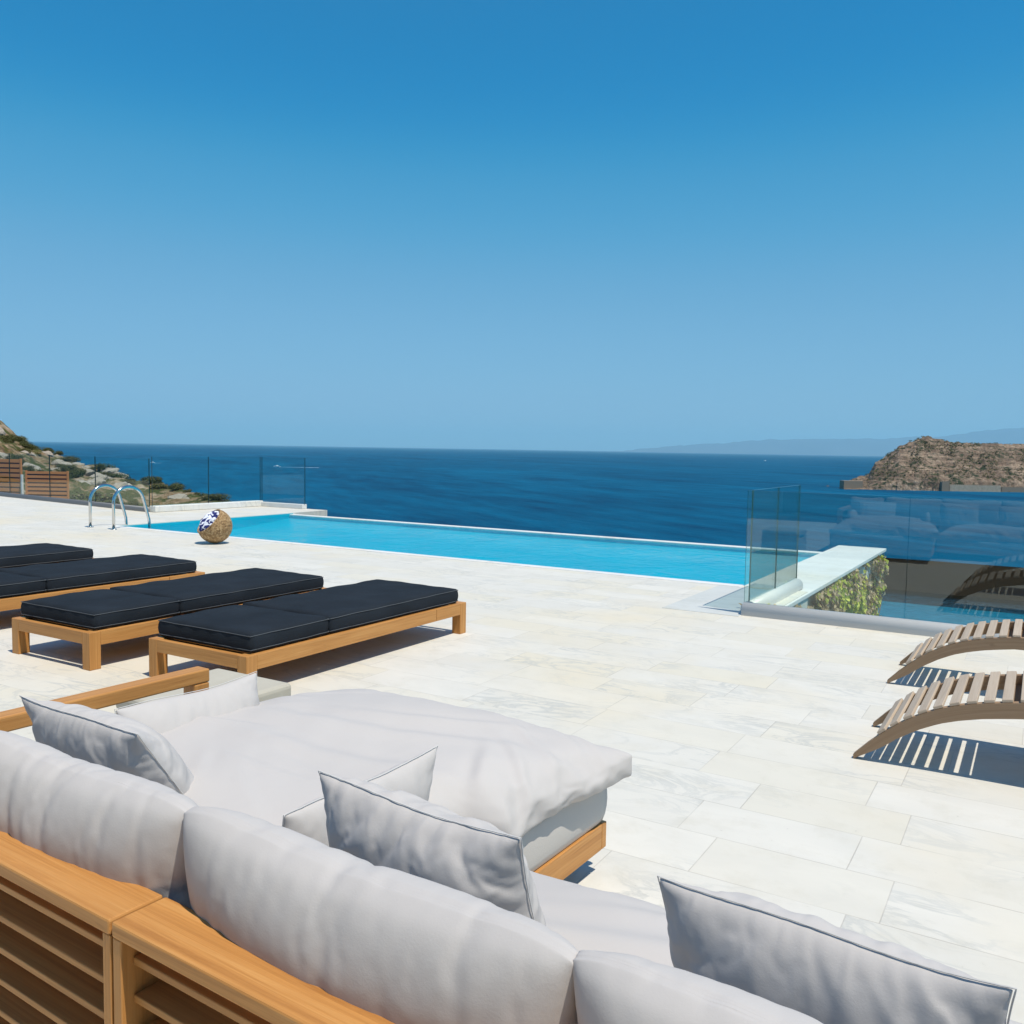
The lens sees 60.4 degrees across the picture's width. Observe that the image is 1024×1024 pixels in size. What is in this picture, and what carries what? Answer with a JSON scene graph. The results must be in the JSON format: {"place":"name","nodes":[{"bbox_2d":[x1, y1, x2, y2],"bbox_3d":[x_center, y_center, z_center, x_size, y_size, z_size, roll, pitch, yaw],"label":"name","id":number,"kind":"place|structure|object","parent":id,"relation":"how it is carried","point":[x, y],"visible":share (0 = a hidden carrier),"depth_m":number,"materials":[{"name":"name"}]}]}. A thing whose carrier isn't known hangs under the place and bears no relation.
{"place":"outdoors","nodes":[
{"label":"outdoors","id":0,"kind":"place"},
{"bbox_2d":[0,420,224,506],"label":"headland","id":1,"kind":"structure","parent":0,"point":[159,496],"depth_m":73.09,"materials":[{"name":"brown stone"}]},
{"bbox_2d":[0,452,10,458],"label":"boulder","id":2,"kind":"object","parent":1,"relation":"on","point":[3,455],"visible":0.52,"depth_m":72.92,"materials":[{"name":"stone"}]},
{"bbox_2d":[0,436,15,442],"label":"shrub","id":3,"kind":"object","parent":1,"relation":"on","point":[8,439],"visible":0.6,"depth_m":93.52,"materials":[{"name":"green plant"}]},
{"bbox_2d":[0,459,21,493],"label":"slatted fence","id":4,"kind":"object","parent":1,"relation":"on","point":[15,473],"visible":0.81,"depth_m":28.09,"materials":[{"name":"brown wood"}]},
{"bbox_2d":[5,454,23,458],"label":"shrub","id":5,"kind":"object","parent":1,"relation":"on","point":[14,456],"visible":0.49,"depth_m":73.25,"materials":[{"name":"green plant"}]},
{"bbox_2d":[20,475,23,493],"bbox_3d":[-15.553,-0.565,27.950,0.060,1.250,0.060,3,5,31],"label":"gate post","id":6,"kind":"object","parent":1,"relation":"on","point":[22,487],"visible":0.45,"depth_m":27.91,"materials":[{"name":"white stone"}]},
{"bbox_2d":[16,436,28,441],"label":"shrub","id":7,"kind":"object","parent":1,"relation":"on","point":[23,438],"visible":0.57,"depth_m":107.30,"materials":[{"name":"green plant"}]},
{"bbox_2d":[17,447,30,453],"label":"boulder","id":8,"kind":"object","parent":1,"relation":"on","point":[25,449],"visible":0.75,"depth_m":87.26,"materials":[{"name":"grey stone"}]},
{"bbox_2d":[17,441,35,448],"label":"shrub","id":9,"kind":"object","parent":1,"relation":"on","point":[26,445],"visible":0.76,"depth_m":98.54,"materials":[{"name":"green plant"}]},
{"bbox_2d":[22,464,34,470],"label":"shrub","id":10,"kind":"object","parent":1,"relation":"on","point":[29,468],"visible":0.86,"depth_m":69.88,"materials":[{"name":"green plant"}]},
{"bbox_2d":[23,463,40,469],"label":"boulder","id":11,"kind":"object","parent":1,"relation":"on","point":[36,467],"visible":0.21,"depth_m":76.42,"materials":[{"name":"stone"}]},
{"bbox_2d":[36,447,53,451],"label":"shrub","id":12,"kind":"object","parent":1,"relation":"on","point":[47,449],"visible":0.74,"depth_m":109.27,"materials":[{"name":"green plant"}]},
{"bbox_2d":[25,470,68,498],"bbox_3d":[-14.806,-0.674,28.041,1.370,1.280,0.060,1,4,0],"label":"slatted fence","id":13,"kind":"object","parent":1,"relation":"on","point":[36,483],"visible":0.8,"depth_m":28.02,"materials":[{"name":"brown wood"}]},
{"bbox_2d":[42,451,53,456],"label":"boulder","id":14,"kind":"object","parent":1,"relation":"on","point":[48,453],"visible":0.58,"depth_m":103.20,"materials":[{"name":"stone"}]},
{"bbox_2d":[52,450,63,454],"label":"shrub","id":15,"kind":"object","parent":1,"relation":"on","point":[59,452],"visible":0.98,"depth_m":105.40,"materials":[{"name":"green plant"}]},
{"bbox_2d":[51,459,71,466],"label":"boulder","id":16,"kind":"object","parent":1,"relation":"on","point":[56,461],"visible":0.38,"depth_m":88.16,"materials":[{"name":"stone"}]},
{"bbox_2d":[55,464,77,471],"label":"shrub","id":17,"kind":"object","parent":1,"relation":"on","point":[65,468],"visible":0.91,"depth_m":82.10,"materials":[{"name":"green plant"}]},
{"bbox_2d":[58,455,75,461],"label":"shrub","id":18,"kind":"object","parent":1,"relation":"on","point":[70,459],"visible":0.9,"depth_m":103.30,"materials":[{"name":"green plant"}]},
{"bbox_2d":[62,456,81,461],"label":"shrub","id":19,"kind":"object","parent":1,"relation":"on","point":[76,459],"visible":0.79,"depth_m":103.39,"materials":[{"name":"green plant"}]},
{"bbox_2d":[65,470,85,477],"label":"shrub","id":20,"kind":"object","parent":1,"relation":"on","point":[76,474],"visible":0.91,"depth_m":77.79,"materials":[{"name":"green plant"}]},
{"bbox_2d":[68,468,86,474],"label":"shrub","id":21,"kind":"object","parent":1,"relation":"on","point":[85,470],"visible":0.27,"depth_m":82.10,"materials":[{"name":"green plant"}]},
{"bbox_2d":[84,469,94,475],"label":"boulder","id":22,"kind":"object","parent":1,"relation":"on","point":[89,472],"visible":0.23,"depth_m":83.50,"materials":[{"name":"stone"}]},
{"bbox_2d":[69,490,119,503],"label":"shrub","id":23,"kind":"object","parent":1,"relation":"on","point":[103,498],"visible":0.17,"depth_m":47.54,"materials":[{"name":"green plant"}]},
{"bbox_2d":[87,477,105,484],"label":"boulder","id":24,"kind":"object","parent":1,"relation":"on","point":[99,481],"visible":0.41,"depth_m":73.94,"materials":[{"name":"stone"}]},
{"bbox_2d":[96,474,108,479],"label":"boulder","id":25,"kind":"object","parent":1,"relation":"on","point":[103,477],"visible":0.41,"depth_m":79.58,"materials":[{"name":"stone"}]},
{"bbox_2d":[96,463,115,471],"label":"shrub","id":26,"kind":"object","parent":1,"relation":"on","point":[100,466],"visible":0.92,"depth_m":91.98,"materials":[{"name":"green plant"}]},
{"bbox_2d":[100,467,118,473],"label":"boulder","id":27,"kind":"object","parent":1,"relation":"on","point":[111,470],"visible":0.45,"depth_m":91.62,"materials":[{"name":"stone"}]},
{"bbox_2d":[112,472,130,478],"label":"shrub","id":28,"kind":"object","parent":1,"relation":"on","point":[117,475],"visible":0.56,"depth_m":83.37,"materials":[{"name":"green plant"}]},
{"bbox_2d":[111,482,132,489],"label":"boulder","id":29,"kind":"object","parent":1,"relation":"on","point":[118,485],"visible":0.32,"depth_m":72.84,"materials":[{"name":"stone"}]},
{"bbox_2d":[122,478,136,483],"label":"shrub","id":30,"kind":"object","parent":1,"relation":"on","point":[129,480],"visible":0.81,"depth_m":78.51,"materials":[{"name":"green plant"}]},
{"bbox_2d":[128,500,138,505],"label":"shrub","id":31,"kind":"object","parent":1,"relation":"on","point":[136,503],"visible":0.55,"depth_m":56.19,"materials":[{"name":"green plant"}]},
{"bbox_2d":[140,477,154,483],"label":"shrub","id":32,"kind":"object","parent":1,"relation":"on","point":[145,480],"visible":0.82,"depth_m":80.07,"materials":[{"name":"green plant"}]},
{"bbox_2d":[143,476,161,484],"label":"shrub","id":33,"kind":"object","parent":1,"relation":"on","point":[158,480],"visible":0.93,"depth_m":80.12,"materials":[{"name":"green plant"}]},
{"bbox_2d":[150,483,167,488],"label":"shrub","id":34,"kind":"object","parent":1,"relation":"on","point":[157,486],"visible":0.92,"depth_m":77.86,"materials":[{"name":"green plant"}]},
{"bbox_2d":[169,482,183,489],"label":"shrub","id":35,"kind":"object","parent":1,"relation":"on","point":[176,486],"visible":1,"depth_m":74.77,"materials":[{"name":"green plant"}]},
{"bbox_2d":[167,493,189,498],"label":"boulder","id":36,"kind":"object","parent":1,"relation":"on","point":[179,496],"visible":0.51,"depth_m":69.09,"materials":[{"name":"stone"}]},
{"bbox_2d":[209,493,230,500],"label":"shrub","id":37,"kind":"object","parent":1,"relation":"on","point":[218,496],"visible":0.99,"depth_m":64.11,"materials":[{"name":"green plant"}]},
{"bbox_2d":[0,496,1023,1023],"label":"terrace paving","id":38,"kind":"structure","parent":0,"point":[742,738],"depth_m":4.64,"materials":[{"name":"stone"}]},
{"bbox_2d":[0,543,92,567],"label":"sun lounger","id":39,"kind":"object","parent":38,"relation":"on","point":[27,555],"visible":0.81,"depth_m":8.22,"materials":[{"name":"black fabric"}]},
{"bbox_2d":[0,453,149,511],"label":"glass balustrade","id":40,"kind":"object","parent":38,"relation":"on","point":[76,502],"visible":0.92,"depth_m":19.35,"materials":[{"name":"grey"}]},
{"bbox_2d":[0,554,204,610],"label":"sun lounger","id":41,"kind":"object","parent":38,"relation":"on","point":[18,585],"visible":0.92,"depth_m":7.04,"materials":[{"name":"black fabric"}]},
{"bbox_2d":[87,484,150,529],"bbox_3d":[-6.344,0.033,14.246,0.700,0.956,0.750,3,5,31],"label":"pool ladder","id":42,"kind":"object","parent":38,"relation":"on","point":[117,492],"visible":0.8,"depth_m":14.13,"materials":[{"name":"silver metal"}]},
{"bbox_2d":[12,568,324,670],"bbox_3d":[-2.337,0.699,6.373,0.820,0.356,2.110,3,5,31],"label":"sun lounger","id":43,"kind":"object","parent":38,"relation":"on","point":[91,621],"visible":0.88,"depth_m":5.71,"materials":[{"name":"black fabric"}]},
{"bbox_2d":[116,669,290,713],"bbox_3d":[-1.305,0.915,3.756,0.480,0.335,0.540,3,5,31],"label":"sofa cushion","id":44,"kind":"object","parent":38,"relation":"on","point":[268,689],"visible":0.15,"depth_m":3.80,"materials":[{"name":"white fabric"}]},
{"bbox_2d":[150,457,262,511],"bbox_3d":[-6.374,-0.614,18.540,0.200,1.098,2.750,4,5,32],"label":"glass balustrade","id":45,"kind":"object","parent":38,"relation":"on","point":[195,506],"visible":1,"depth_m":18.43,"materials":[{"name":"white"}]},
{"bbox_2d":[197,509,232,542],"bbox_3d":[-4.093,0.195,12.120,0.468,0.469,0.464,3,5,31],"label":"woven basket","id":46,"kind":"object","parent":38,"relation":"on","point":[218,529],"visible":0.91,"depth_m":11.97,"materials":[{"name":"wicker"}]},
{"bbox_2d":[199,511,218,531],"bbox_3d":[-4.144,0.138,12.069,0.374,0.306,0.306,3,5,31],"label":"folded towel","id":47,"kind":"object","parent":46,"relation":"in","point":[207,520],"visible":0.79,"depth_m":11.98,"materials":[{"name":"fabric"}]},
{"bbox_2d":[261,457,306,508],"bbox_3d":[-5.032,-0.648,19.336,1.308,1.098,0.140,3,5,31],"label":"glass balustrade","id":48,"kind":"object","parent":38,"relation":"on","point":[285,505],"visible":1,"depth_m":19.26,"materials":[{"name":"white"}]},
{"bbox_2d":[149,579,465,676],"bbox_3d":[-1.236,0.755,5.851,0.820,0.356,2.110,3,5,31],"label":"sun lounger","id":49,"kind":"object","parent":38,"relation":"on","point":[249,637],"visible":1,"depth_m":5.31,"materials":[{"name":"black fabric"}]},
{"bbox_2d":[0,666,631,1023],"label":"sofa module","id":50,"kind":"object","parent":38,"relation":"on","point":[541,792],"visible":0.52,"depth_m":2.41,"materials":[{"name":"white fabric"}]},
{"bbox_2d":[0,730,197,908],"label":"back cushion","id":51,"kind":"object","parent":50,"relation":"on","point":[109,823],"visible":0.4,"depth_m":1.56,"materials":[{"name":"grey fabric"}]},
{"bbox_2d":[19,695,193,794],"bbox_3d":[-1.010,0.666,2.270,0.512,0.362,0.280,4,5,33],"label":"throw pillow","id":52,"kind":"object","parent":50,"relation":"on","point":[115,742],"visible":0.52,"depth_m":2.12,"materials":[{"name":"grey fabric"}]},
{"bbox_2d":[114,671,259,733],"bbox_3d":[-0.985,0.704,2.762,0.150,0.301,0.523,4,5,33],"label":"throw pillow","id":53,"kind":"object","parent":50,"relation":"on","point":[164,715],"visible":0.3,"depth_m":2.72,"materials":[{"name":"grey fabric"}]},
{"bbox_2d":[282,745,437,846],"bbox_3d":[-0.365,0.765,2.092,0.140,0.300,0.523,4,5,33],"label":"throw pillow","id":54,"kind":"object","parent":50,"relation":"on","point":[414,776],"visible":0.25,"depth_m":2.11,"materials":[{"name":"grey fabric"}]},
{"bbox_2d":[109,525,743,586],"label":"pool kerb","id":55,"kind":"structure","parent":38,"relation":"on","point":[619,574],"depth_m":10.73,"materials":[{"name":"white stone"}]},
{"bbox_2d":[126,513,814,584],"bbox_3d":[-1.046,1.144,13.544,10.490,1.488,4.040,3,5,31],"label":"pool basin","id":56,"kind":"object","parent":38,"relation":"in","point":[666,565],"visible":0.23,"depth_m":13.87,"materials":[{"name":"liquid"}]},
{"bbox_2d":[145,516,816,584],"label":"pool water","id":57,"kind":"structure","parent":56,"relation":"in","point":[503,546],"depth_m":12.95,"materials":[{"name":"blue liquid"}]},
{"bbox_2d":[290,514,871,601],"bbox_3d":[0.149,2.054,15.218,11.230,3.474,0.160,3,5,31],"label":"pool weir edge","id":58,"kind":"object","parent":56,"relation":"attached to","point":[597,537],"visible":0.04,"depth_m":14.45,"materials":[{"name":"white stone"}]},
{"bbox_2d":[112,871,1021,1023],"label":"sofa module","id":59,"kind":"object","parent":38,"relation":"on","point":[174,962],"visible":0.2,"depth_m":1.37,"materials":[{"name":"brown wood"}]},
{"bbox_2d":[183,806,577,1023],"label":"back cushion","id":60,"kind":"object","parent":59,"relation":"on","point":[395,946],"visible":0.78,"depth_m":1.19,"materials":[{"name":"grey fabric"}]},
{"bbox_2d":[318,770,545,925],"bbox_3d":[-0.142,0.721,1.664,0.504,0.410,0.249,4,5,33],"label":"throw pillow","id":61,"kind":"object","parent":59,"relation":"on","point":[374,824],"visible":0.44,"depth_m":1.54,"materials":[{"name":"grey fabric"}]},
{"bbox_2d":[573,950,822,1023],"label":"back cushion","id":62,"kind":"object","parent":59,"relation":"on","point":[615,988],"visible":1,"depth_m":0.99,"materials":[{"name":"grey fabric"}]},
{"bbox_2d":[657,875,1016,1023],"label":"throw pillow","id":63,"kind":"object","parent":59,"relation":"on","point":[821,970],"visible":0.84,"depth_m":1.21,"materials":[{"name":"grey fabric"}]},
{"bbox_2d":[662,585,768,616],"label":"paving slab","id":64,"kind":"structure","parent":38,"relation":"on","point":[722,600],"depth_m":8.11,"materials":[{"name":"stone"}]},
{"bbox_2d":[741,490,1008,639],"bbox_3d":[5.246,0.539,5.510,7.620,1.055,0.150,3,5,31],"label":"glass balustrade","id":65,"kind":"object","parent":38,"relation":"on","point":[876,623],"visible":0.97,"depth_m":7.01,"materials":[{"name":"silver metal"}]},
{"bbox_2d":[853,671,1023,757],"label":"arched lounger","id":66,"kind":"object","parent":38,"relation":"on","point":[1010,705],"visible":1,"depth_m":3.89,"materials":[{"name":"brown wood"}]},
{"bbox_2d":[887,619,1023,682],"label":"arched lounger","id":67,"kind":"object","parent":38,"relation":"on","point":[1011,635],"visible":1,"depth_m":5.18,"materials":[{"name":"brown wood"}]},
{"bbox_2d":[0,0,1023,450],"label":"sky","id":68,"kind":"structure","parent":0,"point":[580,225],"materials":[{"name":"blue"}]},
{"bbox_2d":[28,441,1023,567],"bbox_3d":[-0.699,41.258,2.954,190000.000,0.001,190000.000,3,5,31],"label":"sea","id":69,"kind":"structure","parent":0,"point":[705,498],"depth_m":847.32,"materials":[{"name":"liquid"}]},
{"bbox_2d":[611,428,1023,455],"bbox_3d":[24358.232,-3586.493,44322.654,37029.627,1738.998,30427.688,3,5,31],"label":"distant mountains","id":70,"kind":"structure","parent":0,"point":[863,447],"depth_m":40271.11,"materials":[{"name":"blue"}]},
{"bbox_2d":[827,436,1023,491],"bbox_3d":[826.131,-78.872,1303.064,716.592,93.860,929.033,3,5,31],"label":"island","id":71,"kind":"structure","parent":0,"point":[934,457],"depth_m":1105.59,"materials":[{"name":"brown stone"}]},
{"bbox_2d":[839,480,862,488],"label":"sea wall","id":72,"kind":"structure","parent":71,"relation":"on","point":[848,484],"depth_m":1062.00,"materials":[{"name":"grey concrete"}]},
{"bbox_2d":[864,436,1023,483],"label":"island scrub","id":73,"kind":"object","parent":71,"relation":"on","point":[948,453],"visible":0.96,"depth_m":1122.95,"materials":[{"name":"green plant"}]},
{"bbox_2d":[940,481,949,490],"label":"bastion","id":74,"kind":"object","parent":71,"relation":"on","point":[944,485],"visible":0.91,"depth_m":1047.89,"materials":[{"name":"brown stone"}]},
{"bbox_2d":[949,484,1000,491],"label":"fortress wall","id":75,"kind":"structure","parent":71,"relation":"on","point":[980,488],"depth_m":1049.01,"materials":[{"name":"stone"}]},
{"bbox_2d":[1001,487,1023,491],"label":"fortress wall","id":76,"kind":"structure","parent":71,"relation":"on","point":[1010,489],"depth_m":1050.05,"materials":[{"name":"brown stone"}]},
{"bbox_2d":[878,601,1023,624],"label":"pool floor","id":77,"kind":"structure","parent":0,"point":[927,613],"depth_m":24.99,"materials":[{"name":"teal tile"}]},
{"bbox_2d":[744,545,885,609],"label":"garden wall","id":78,"kind":"structure","parent":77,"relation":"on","point":[820,571],"depth_m":10.56,"materials":[{"name":"paint"}]},
{"bbox_2d":[741,485,802,606],"bbox_3d":[2.480,0.296,8.252,0.140,1.055,1.700,3,5,31],"label":"glass balustrade","id":79,"kind":"object","parent":78,"relation":"on","point":[774,595],"visible":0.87,"depth_m":8.25,"materials":[{"name":"clear glass"}]},
{"bbox_2d":[739,554,888,615],"bbox_3d":[3.764,2.170,10.390,0.488,3.069,6.540,3,5,31],"label":"ivy","id":80,"kind":"object","parent":78,"relation":"attached to","point":[839,596],"visible":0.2,"depth_m":10.85,"materials":[{"name":"green plant"}]},
{"bbox_2d":[880,557,1023,613],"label":"deck","id":81,"kind":"structure","parent":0,"point":[992,586],"depth_m":28.03,"materials":[{"name":"brown wood"}]},
{"bbox_2d":[882,593,1021,622],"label":"pool water","id":82,"kind":"structure","parent":0,"point":[947,609],"depth_m":24.03,"materials":[{"name":"blue liquid"}]}
]}

